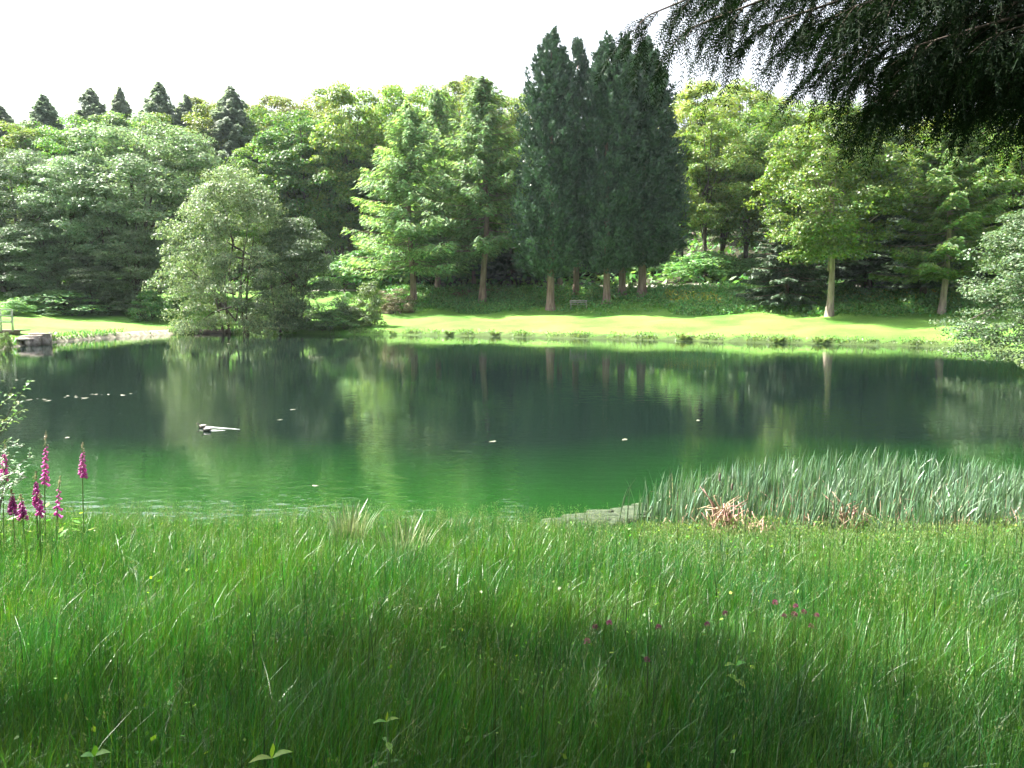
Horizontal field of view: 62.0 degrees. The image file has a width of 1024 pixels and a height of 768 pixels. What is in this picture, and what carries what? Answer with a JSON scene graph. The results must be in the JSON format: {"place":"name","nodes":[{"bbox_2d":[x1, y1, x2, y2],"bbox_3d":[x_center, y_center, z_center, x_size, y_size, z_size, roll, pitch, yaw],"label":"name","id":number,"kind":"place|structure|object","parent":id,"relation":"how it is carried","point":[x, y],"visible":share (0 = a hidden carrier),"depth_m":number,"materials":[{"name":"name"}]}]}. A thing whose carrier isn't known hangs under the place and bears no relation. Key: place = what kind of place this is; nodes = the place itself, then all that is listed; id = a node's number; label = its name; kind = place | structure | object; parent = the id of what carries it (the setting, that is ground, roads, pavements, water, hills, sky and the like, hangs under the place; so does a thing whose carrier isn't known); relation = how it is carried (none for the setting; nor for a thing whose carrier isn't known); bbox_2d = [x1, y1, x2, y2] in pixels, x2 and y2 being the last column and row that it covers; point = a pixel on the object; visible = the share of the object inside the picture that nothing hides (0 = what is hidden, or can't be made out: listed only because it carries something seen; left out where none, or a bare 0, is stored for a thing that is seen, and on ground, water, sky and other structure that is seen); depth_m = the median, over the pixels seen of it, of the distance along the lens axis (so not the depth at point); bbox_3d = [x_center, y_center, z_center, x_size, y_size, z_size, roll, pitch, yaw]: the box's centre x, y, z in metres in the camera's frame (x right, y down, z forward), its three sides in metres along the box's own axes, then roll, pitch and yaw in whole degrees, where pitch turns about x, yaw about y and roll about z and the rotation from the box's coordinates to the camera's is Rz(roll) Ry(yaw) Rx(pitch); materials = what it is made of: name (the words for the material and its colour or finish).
{"place":"outdoors","nodes":[
{"label":"outdoors","id":0,"kind":"place"},
{"bbox_2d":[0,0,1018,150],"label":"sky","id":1,"kind":"structure","parent":0,"point":[58,50],"materials":[{"name":"white"}]},
{"bbox_2d":[0,333,1023,536],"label":"water","id":2,"kind":"structure","parent":0,"point":[411,421],"depth_m":20.74,"materials":[{"name":"green liquid"}]},
{"bbox_2d":[542,503,651,530],"bbox_3d":[1.143,1.812,11.288,2.166,0.113,0.808,-4,7,-33],"label":"floating weed","id":3,"kind":"object","parent":2,"relation":"on","point":[614,512],"visible":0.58,"depth_m":11.35,"materials":[{"name":"plant"}]},
{"bbox_2d":[619,442,1023,534],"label":"reeds","id":4,"kind":"object","parent":2,"relation":"in","point":[995,490],"visible":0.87,"depth_m":11.59,"materials":[{"name":"green plant"}]},
{"bbox_2d":[637,513,1023,546],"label":"bank herbs","id":5,"kind":"object","parent":2,"relation":"on","point":[846,533],"visible":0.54,"depth_m":9.87,"materials":[{"name":"green plant"}]},
{"bbox_2d":[657,477,1023,533],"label":"dead reed stems","id":6,"kind":"object","parent":2,"relation":"on","point":[805,517],"visible":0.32,"depth_m":10.94,"materials":[{"name":"plant"}]},
{"bbox_2d":[0,217,1023,767],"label":"ground","id":7,"kind":"structure","parent":0,"point":[732,327],"depth_m":64.91,"materials":[{"name":"green plant"}]},
{"bbox_2d":[0,439,33,553],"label":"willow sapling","id":8,"kind":"object","parent":7,"relation":"on","point":[3,491],"visible":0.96,"depth_m":8.01,"materials":[{"name":"green plant"}]},
{"bbox_2d":[0,380,34,475],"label":"willow sapling","id":9,"kind":"object","parent":7,"relation":"on","point":[16,411],"visible":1,"depth_m":7.66,"materials":[{"name":"green plant"}]},
{"bbox_2d":[0,300,41,314],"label":"shrub","id":10,"kind":"object","parent":7,"relation":"on","point":[18,307],"visible":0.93,"depth_m":67.51,"materials":[{"name":"green plant"}]},
{"bbox_2d":[0,234,48,291],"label":"broadleaf tree","id":11,"kind":"object","parent":7,"relation":"on","point":[4,285],"visible":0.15,"depth_m":75.76,"materials":[{"name":"green plant"}]},
{"bbox_2d":[0,120,56,223],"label":"broadleaf tree","id":12,"kind":"object","parent":7,"relation":"on","point":[20,135],"visible":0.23,"depth_m":97.08,"materials":[{"name":"green plant"}]},
{"bbox_2d":[0,120,85,218],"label":"broadleaf tree","id":13,"kind":"object","parent":7,"relation":"on","point":[18,142],"visible":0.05,"depth_m":100.71,"materials":[{"name":"green plant"}]},
{"bbox_2d":[3,137,90,283],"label":"broadleaf tree","id":14,"kind":"object","parent":7,"relation":"on","point":[47,154],"visible":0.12,"depth_m":81.47,"materials":[{"name":"green plant"}]},
{"bbox_2d":[0,222,98,302],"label":"broadleaf tree","id":15,"kind":"object","parent":7,"relation":"on","point":[27,274],"visible":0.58,"depth_m":72.50,"materials":[{"name":"green plant"}]},
{"bbox_2d":[0,147,99,288],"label":"broadleaf tree","id":16,"kind":"object","parent":7,"relation":"on","point":[11,205],"visible":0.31,"depth_m":75.42,"materials":[{"name":"green plant"}]},
{"bbox_2d":[40,432,59,545],"bbox_3d":[-4.599,1.144,8.353,0.260,1.406,0.231,4,7,37],"label":"foxglove","id":17,"kind":"object","parent":7,"relation":"on","point":[44,474],"visible":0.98,"depth_m":8.33,"materials":[{"name":"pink plant"}]},
{"bbox_2d":[8,93,104,242],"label":"skyline conifer","id":18,"kind":"object","parent":7,"relation":"on","point":[45,112],"visible":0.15,"depth_m":104.33,"materials":[{"name":"green plant"}]},
{"bbox_2d":[1,289,115,315],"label":"shrub","id":19,"kind":"object","parent":7,"relation":"on","point":[53,297],"visible":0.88,"depth_m":70.95,"materials":[{"name":"green plant"}]},
{"bbox_2d":[1,153,136,307],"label":"broadleaf tree","id":20,"kind":"object","parent":7,"relation":"on","point":[51,199],"visible":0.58,"depth_m":73.23,"materials":[{"name":"green plant"}]},
{"bbox_2d":[21,113,129,242],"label":"broadleaf tree","id":21,"kind":"object","parent":7,"relation":"on","point":[57,138],"visible":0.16,"depth_m":99.50,"materials":[{"name":"green plant"}]},
{"bbox_2d":[72,442,93,539],"bbox_3d":[-4.343,1.209,8.558,0.217,1.272,0.222,4,7,32],"label":"foxglove","id":22,"kind":"object","parent":7,"relation":"on","point":[83,471],"visible":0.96,"depth_m":8.53,"materials":[{"name":"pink plant"}]},
{"bbox_2d":[37,253,134,312],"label":"broadleaf tree","id":23,"kind":"object","parent":7,"relation":"on","point":[53,273],"visible":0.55,"depth_m":72.66,"materials":[{"name":"green plant"}]},
{"bbox_2d":[3,330,172,348],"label":"shoreline","id":24,"kind":"structure","parent":7,"relation":"on","point":[135,333],"depth_m":60.66,"materials":[{"name":"stone"}]},
{"bbox_2d":[11,333,52,345],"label":"stone steps","id":25,"kind":"structure","parent":24,"relation":"on","point":[34,339],"depth_m":50.90,"materials":[{"name":"stone"}]},
{"bbox_2d":[65,87,117,234],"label":"skyline conifer","id":26,"kind":"object","parent":7,"relation":"on","point":[89,100],"visible":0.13,"depth_m":107.77,"materials":[{"name":"green plant"}]},
{"bbox_2d":[53,189,161,309],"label":"broadleaf tree","id":27,"kind":"object","parent":7,"relation":"on","point":[104,223],"visible":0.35,"depth_m":74.08,"materials":[{"name":"green plant"}]},
{"bbox_2d":[88,110,148,228],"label":"broadleaf tree","id":28,"kind":"object","parent":7,"relation":"on","point":[118,120],"visible":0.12,"depth_m":102.81,"materials":[{"name":"green plant"}]},
{"bbox_2d":[0,325,241,345],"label":"waterside plants","id":29,"kind":"object","parent":7,"relation":"on","point":[92,332],"visible":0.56,"depth_m":57.73,"materials":[{"name":"green plant"}]},
{"bbox_2d":[108,86,134,130],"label":"skyline conifer","id":30,"kind":"object","parent":7,"relation":"on","point":[120,104],"visible":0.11,"depth_m":112.25,"materials":[{"name":"green plant"}]},
{"bbox_2d":[83,229,189,316],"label":"broadleaf tree","id":31,"kind":"object","parent":7,"relation":"on","point":[148,272],"visible":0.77,"depth_m":73.18,"materials":[{"name":"green plant"}]},
{"bbox_2d":[51,112,224,301],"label":"broadleaf tree","id":32,"kind":"object","parent":7,"relation":"on","point":[132,162],"visible":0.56,"depth_m":75.85,"materials":[{"name":"green plant"}]},
{"bbox_2d":[111,81,180,244],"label":"skyline conifer","id":33,"kind":"object","parent":7,"relation":"on","point":[159,99],"visible":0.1,"depth_m":105.94,"materials":[{"name":"green plant"}]},
{"bbox_2d":[124,289,181,321],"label":"shrub","id":34,"kind":"object","parent":7,"relation":"on","point":[153,308],"visible":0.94,"depth_m":71.18,"materials":[{"name":"green plant"}]},
{"bbox_2d":[129,112,196,257],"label":"broadleaf tree","id":35,"kind":"object","parent":7,"relation":"on","point":[161,117],"visible":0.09,"depth_m":101.24,"materials":[{"name":"green plant"}]},
{"bbox_2d":[150,94,203,241],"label":"skyline conifer","id":36,"kind":"object","parent":7,"relation":"on","point":[185,107],"visible":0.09,"depth_m":106.34,"materials":[{"name":"green plant"}]},
{"bbox_2d":[130,133,239,299],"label":"broadleaf tree","id":37,"kind":"object","parent":7,"relation":"on","point":[206,149],"visible":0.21,"depth_m":80.97,"materials":[{"name":"green plant"}]},
{"bbox_2d":[174,103,257,189],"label":"broadleaf tree","id":38,"kind":"object","parent":7,"relation":"on","point":[202,116],"visible":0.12,"depth_m":100.50,"materials":[{"name":"green plant"}]},
{"bbox_2d":[176,164,264,307],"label":"broadleaf tree","id":39,"kind":"object","parent":7,"relation":"on","point":[250,233],"visible":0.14,"depth_m":79.54,"materials":[{"name":"green plant"}]},
{"bbox_2d":[160,85,289,273],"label":"skyline conifer","id":40,"kind":"object","parent":7,"relation":"on","point":[232,106],"visible":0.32,"depth_m":99.66,"materials":[{"name":"green plant"}]},
{"bbox_2d":[141,163,325,336],"bbox_3d":[-21.295,-10.140,65.631,13.039,13.786,12.101,0,6,4],"label":"willow bush","id":41,"kind":"object","parent":7,"relation":"on","point":[253,195],"visible":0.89,"depth_m":63.77,"materials":[{"name":"green plant"}]},
{"bbox_2d":[215,106,274,179],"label":"broadleaf tree","id":42,"kind":"object","parent":7,"relation":"on","point":[253,119],"visible":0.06,"depth_m":101.01,"materials":[{"name":"green plant"}]},
{"bbox_2d":[224,141,302,268],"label":"broadleaf tree","id":43,"kind":"object","parent":7,"relation":"on","point":[244,163],"visible":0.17,"depth_m":95.96,"materials":[{"name":"green plant"}]},
{"bbox_2d":[254,94,321,137],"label":"broadleaf tree","id":44,"kind":"object","parent":7,"relation":"on","point":[278,102],"visible":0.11,"depth_m":113.11,"materials":[{"name":"green plant"}]},
{"bbox_2d":[232,216,362,332],"bbox_3d":[-16.672,-8.514,66.036,8.627,9.017,8.993,6,8,44],"label":"willow bush","id":45,"kind":"object","parent":7,"relation":"on","point":[297,226],"visible":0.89,"depth_m":64.70,"materials":[{"name":"green plant"}]},
{"bbox_2d":[251,108,376,283],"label":"broadleaf tree","id":46,"kind":"object","parent":7,"relation":"on","point":[301,149],"visible":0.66,"depth_m":93.41,"materials":[{"name":"green plant"}]},
{"bbox_2d":[284,95,348,253],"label":"broadleaf tree","id":47,"kind":"object","parent":7,"relation":"on","point":[321,113],"visible":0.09,"depth_m":111.98,"materials":[{"name":"green plant"}]},
{"bbox_2d":[304,309,360,330],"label":"shrub","id":48,"kind":"object","parent":7,"relation":"on","point":[338,314],"visible":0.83,"depth_m":65.29,"materials":[{"name":"green plant"}]},
{"bbox_2d":[298,166,375,283],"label":"broadleaf tree","id":49,"kind":"object","parent":7,"relation":"on","point":[341,241],"visible":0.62,"depth_m":93.59,"materials":[{"name":"green plant"}]},
{"bbox_2d":[299,80,398,284],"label":"broadleaf tree","id":50,"kind":"object","parent":7,"relation":"on","point":[341,118],"visible":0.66,"depth_m":91.84,"materials":[{"name":"green plant"}]},
{"bbox_2d":[316,499,381,544],"bbox_3d":[-1.636,1.452,8.823,0.694,0.500,0.705,4,7,32],"label":"grass tuft","id":51,"kind":"object","parent":7,"relation":"on","point":[351,528],"visible":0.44,"depth_m":8.83,"materials":[{"name":"plant"}]},
{"bbox_2d":[308,250,408,293],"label":"shrub","id":52,"kind":"object","parent":7,"relation":"on","point":[358,280],"visible":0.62,"depth_m":87.51,"materials":[{"name":"green plant"}]},
{"bbox_2d":[323,113,406,273],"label":"broadleaf tree","id":53,"kind":"object","parent":7,"relation":"on","point":[332,162],"visible":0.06,"depth_m":95.74,"materials":[{"name":"green plant"}]},
{"bbox_2d":[331,192,398,273],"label":"broadleaf tree","id":54,"kind":"object","parent":7,"relation":"on","point":[370,228],"visible":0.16,"depth_m":94.53,"materials":[{"name":"green plant"}]},
{"bbox_2d":[348,281,387,325],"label":"shrub","id":55,"kind":"object","parent":7,"relation":"on","point":[366,289],"visible":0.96,"depth_m":67.24,"materials":[{"name":"green plant"}]},
{"bbox_2d":[336,130,406,277],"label":"broadleaf tree","id":56,"kind":"object","parent":7,"relation":"on","point":[365,135],"visible":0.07,"depth_m":93.93,"materials":[{"name":"green plant"}]},
{"bbox_2d":[340,83,430,264],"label":"broadleaf tree","id":57,"kind":"object","parent":7,"relation":"on","point":[390,91],"visible":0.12,"depth_m":104.72,"materials":[{"name":"green plant"}]},
{"bbox_2d":[381,288,414,313],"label":"shrub","id":58,"kind":"object","parent":7,"relation":"on","point":[400,301],"visible":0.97,"depth_m":76.42,"materials":[{"name":"green plant"}]},
{"bbox_2d":[339,101,478,303],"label":"larch tree","id":59,"kind":"object","parent":7,"relation":"on","point":[415,144],"visible":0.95,"depth_m":78.35,"materials":[{"name":"green plant"}]},
{"bbox_2d":[371,510,448,570],"bbox_3d":[-0.895,1.389,7.409,0.694,0.500,0.705,4,7,32],"label":"grass tuft","id":60,"kind":"object","parent":7,"relation":"on","point":[402,534],"visible":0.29,"depth_m":7.45,"materials":[{"name":"plant"}]},
{"bbox_2d":[394,82,464,142],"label":"broadleaf tree","id":61,"kind":"object","parent":7,"relation":"on","point":[452,106],"visible":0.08,"depth_m":100.47,"materials":[{"name":"green plant"}]},
{"bbox_2d":[374,88,493,287],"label":"larch tree","id":62,"kind":"object","parent":7,"relation":"on","point":[436,114],"visible":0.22,"depth_m":85.17,"materials":[{"name":"green plant"}]},
{"bbox_2d":[420,75,498,133],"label":"broadleaf tree","id":63,"kind":"object","parent":7,"relation":"on","point":[455,87],"visible":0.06,"depth_m":107.05,"materials":[{"name":"green plant"}]},
{"bbox_2d":[439,132,507,284],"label":"larch tree","id":64,"kind":"object","parent":7,"relation":"on","point":[489,260],"visible":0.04,"depth_m":87.25,"materials":[{"name":"green plant"}]},
{"bbox_2d":[415,75,547,303],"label":"larch tree","id":65,"kind":"object","parent":7,"relation":"on","point":[482,138],"visible":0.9,"depth_m":77.22,"materials":[{"name":"green plant"}]},
{"bbox_2d":[452,81,530,192],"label":"broadleaf tree","id":66,"kind":"object","parent":7,"relation":"on","point":[512,121],"visible":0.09,"depth_m":102.05,"materials":[{"name":"green plant"}]},
{"bbox_2d":[467,159,544,285],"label":"spruce tree","id":67,"kind":"object","parent":7,"relation":"on","point":[503,264],"visible":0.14,"depth_m":88.35,"materials":[{"name":"green plant"}]},
{"bbox_2d":[0,205,1022,289],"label":"woodland undergrowth","id":68,"kind":"object","parent":7,"relation":"on","point":[629,276],"visible":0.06,"depth_m":89.33,"materials":[{"name":"green plant"}]},
{"bbox_2d":[0,500,1023,767],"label":"meadow grass","id":69,"kind":"structure","parent":7,"relation":"on","point":[320,738],"depth_m":4.32,"materials":[{"name":"green plant"}]},
{"bbox_2d":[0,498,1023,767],"bbox_3d":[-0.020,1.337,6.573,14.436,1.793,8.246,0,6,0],"label":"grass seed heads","id":70,"kind":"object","parent":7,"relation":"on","point":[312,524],"depth_m":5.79,"materials":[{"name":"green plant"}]},
{"bbox_2d":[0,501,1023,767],"bbox_3d":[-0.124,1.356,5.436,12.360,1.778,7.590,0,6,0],"label":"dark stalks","id":71,"kind":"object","parent":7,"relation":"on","point":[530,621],"visible":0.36,"depth_m":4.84,"materials":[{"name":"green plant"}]},
{"bbox_2d":[1,518,1022,767],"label":"meadow herbs","id":72,"kind":"object","parent":7,"relation":"on","point":[523,646],"visible":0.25,"depth_m":4.50,"materials":[{"name":"green plant"}]},
{"bbox_2d":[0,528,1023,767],"bbox_3d":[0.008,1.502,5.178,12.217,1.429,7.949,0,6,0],"label":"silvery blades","id":73,"kind":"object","parent":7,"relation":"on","point":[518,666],"visible":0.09,"depth_m":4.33,"materials":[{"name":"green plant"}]},
{"bbox_2d":[504,25,589,310],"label":"cypress tree","id":74,"kind":"object","parent":7,"relation":"on","point":[540,217],"visible":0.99,"depth_m":72.78,"materials":[{"name":"green plant"}]},
{"bbox_2d":[554,36,595,294],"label":"cypress tree","id":75,"kind":"object","parent":7,"relation":"on","point":[580,56],"visible":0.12,"depth_m":77.81,"materials":[{"name":"green plant"}]},
{"bbox_2d":[572,30,647,303],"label":"cypress tree","id":76,"kind":"object","parent":7,"relation":"on","point":[606,252],"visible":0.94,"depth_m":72.70,"materials":[{"name":"green plant"}]},
{"bbox_2d":[596,31,652,295],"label":"cypress tree","id":77,"kind":"object","parent":7,"relation":"on","point":[622,284],"visible":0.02,"depth_m":76.84,"materials":[{"name":"green plant"}]},
{"bbox_2d":[603,34,693,296],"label":"cypress tree","id":78,"kind":"object","parent":7,"relation":"on","point":[662,202],"visible":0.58,"depth_m":74.51,"materials":[{"name":"green plant"}]},
{"bbox_2d":[330,327,1011,349],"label":"waterside plants","id":79,"kind":"object","parent":7,"relation":"on","point":[919,340],"visible":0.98,"depth_m":55.87,"materials":[{"name":"green plant"}]},
{"bbox_2d":[674,159,718,270],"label":"broadleaf tree","id":80,"kind":"object","parent":7,"relation":"on","point":[690,228],"visible":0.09,"depth_m":91.42,"materials":[{"name":"green plant"}]},
{"bbox_2d":[373,279,1023,317],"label":"grassy bank","id":81,"kind":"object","parent":7,"relation":"on","point":[437,294],"visible":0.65,"depth_m":72.90,"materials":[{"name":"green plant"}]},
{"bbox_2d":[658,78,741,240],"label":"broadleaf tree","id":82,"kind":"object","parent":7,"relation":"on","point":[682,109],"visible":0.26,"depth_m":103.34,"materials":[{"name":"green plant"}]},
{"bbox_2d":[662,250,744,280],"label":"shrub","id":83,"kind":"object","parent":7,"relation":"on","point":[709,256],"visible":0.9,"depth_m":82.91,"materials":[{"name":"green plant"}]},
{"bbox_2d":[691,486,747,536],"bbox_3d":[2.513,1.554,10.396,0.694,0.622,0.497,0,6,0],"label":"dead reed clump","id":84,"kind":"object","parent":7,"relation":"on","point":[722,512],"visible":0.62,"depth_m":10.32,"materials":[{"name":"plant"}]},
{"bbox_2d":[676,105,765,276],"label":"broadleaf tree","id":85,"kind":"object","parent":7,"relation":"on","point":[716,195],"visible":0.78,"depth_m":83.20,"materials":[{"name":"green plant"}]},
{"bbox_2d":[686,141,758,265],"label":"broadleaf tree","id":86,"kind":"object","parent":7,"relation":"on","point":[721,238],"visible":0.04,"depth_m":94.54,"materials":[{"name":"green plant"}]},
{"bbox_2d":[716,258,759,280],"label":"shrub","id":87,"kind":"object","parent":7,"relation":"on","point":[748,263],"visible":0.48,"depth_m":82.55,"materials":[{"name":"green plant"}]},
{"bbox_2d":[688,101,803,266],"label":"broadleaf tree","id":88,"kind":"object","parent":7,"relation":"on","point":[757,138],"visible":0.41,"depth_m":86.92,"materials":[{"name":"green plant"}]},
{"bbox_2d":[704,78,806,227],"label":"broadleaf tree","id":89,"kind":"object","parent":7,"relation":"on","point":[744,93],"visible":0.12,"depth_m":106.75,"materials":[{"name":"green plant"}]},
{"bbox_2d":[724,152,810,253],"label":"broadleaf tree","id":90,"kind":"object","parent":7,"relation":"on","point":[747,210],"visible":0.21,"depth_m":85.39,"materials":[{"name":"green plant"}]},
{"bbox_2d":[736,182,828,306],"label":"spruce tree","id":91,"kind":"object","parent":7,"relation":"on","point":[766,272],"visible":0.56,"depth_m":67.45,"materials":[{"name":"green plant"}]},
{"bbox_2d":[757,99,834,206],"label":"broadleaf tree","id":92,"kind":"object","parent":7,"relation":"on","point":[797,118],"visible":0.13,"depth_m":95.96,"materials":[{"name":"green plant"}]},
{"bbox_2d":[594,0,1023,200],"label":"hemlock tree","id":93,"kind":"object","parent":7,"relation":"on","point":[973,65],"visible":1,"depth_m":5.96,"materials":[{"name":"green plant"}]},
{"bbox_2d":[741,99,924,316],"bbox_3d":[23.525,-12.727,63.247,11.116,16.069,13.011,0,6,-5],"label":"hornbeam tree","id":94,"kind":"object","parent":7,"relation":"on","point":[809,233],"visible":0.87,"depth_m":61.19,"materials":[{"name":"green plant"}]},
{"bbox_2d":[810,130,920,289],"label":"spruce tree","id":95,"kind":"object","parent":7,"relation":"on","point":[848,269],"visible":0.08,"depth_m":68.98,"materials":[{"name":"green plant"}]},
{"bbox_2d":[858,145,986,293],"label":"spruce tree","id":96,"kind":"object","parent":7,"relation":"on","point":[923,287],"visible":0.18,"depth_m":65.97,"materials":[{"name":"green plant"}]},
{"bbox_2d":[861,112,1023,313],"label":"redwood tree","id":97,"kind":"object","parent":7,"relation":"on","point":[946,193],"visible":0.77,"depth_m":59.96,"materials":[{"name":"green plant"}]},
{"bbox_2d":[928,198,1023,366],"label":"willow bush","id":98,"kind":"object","parent":7,"relation":"on","point":[1016,224],"visible":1,"depth_m":32.82,"materials":[{"name":"green plant"}]},
{"bbox_2d":[956,153,1023,283],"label":"spruce tree","id":99,"kind":"object","parent":7,"relation":"on","point":[979,275],"visible":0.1,"depth_m":67.40,"materials":[{"name":"green plant"}]},
{"bbox_2d":[964,131,1023,281],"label":"broadleaf tree","id":100,"kind":"object","parent":7,"relation":"on","point":[1009,175],"visible":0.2,"depth_m":65.22,"materials":[{"name":"green plant"}]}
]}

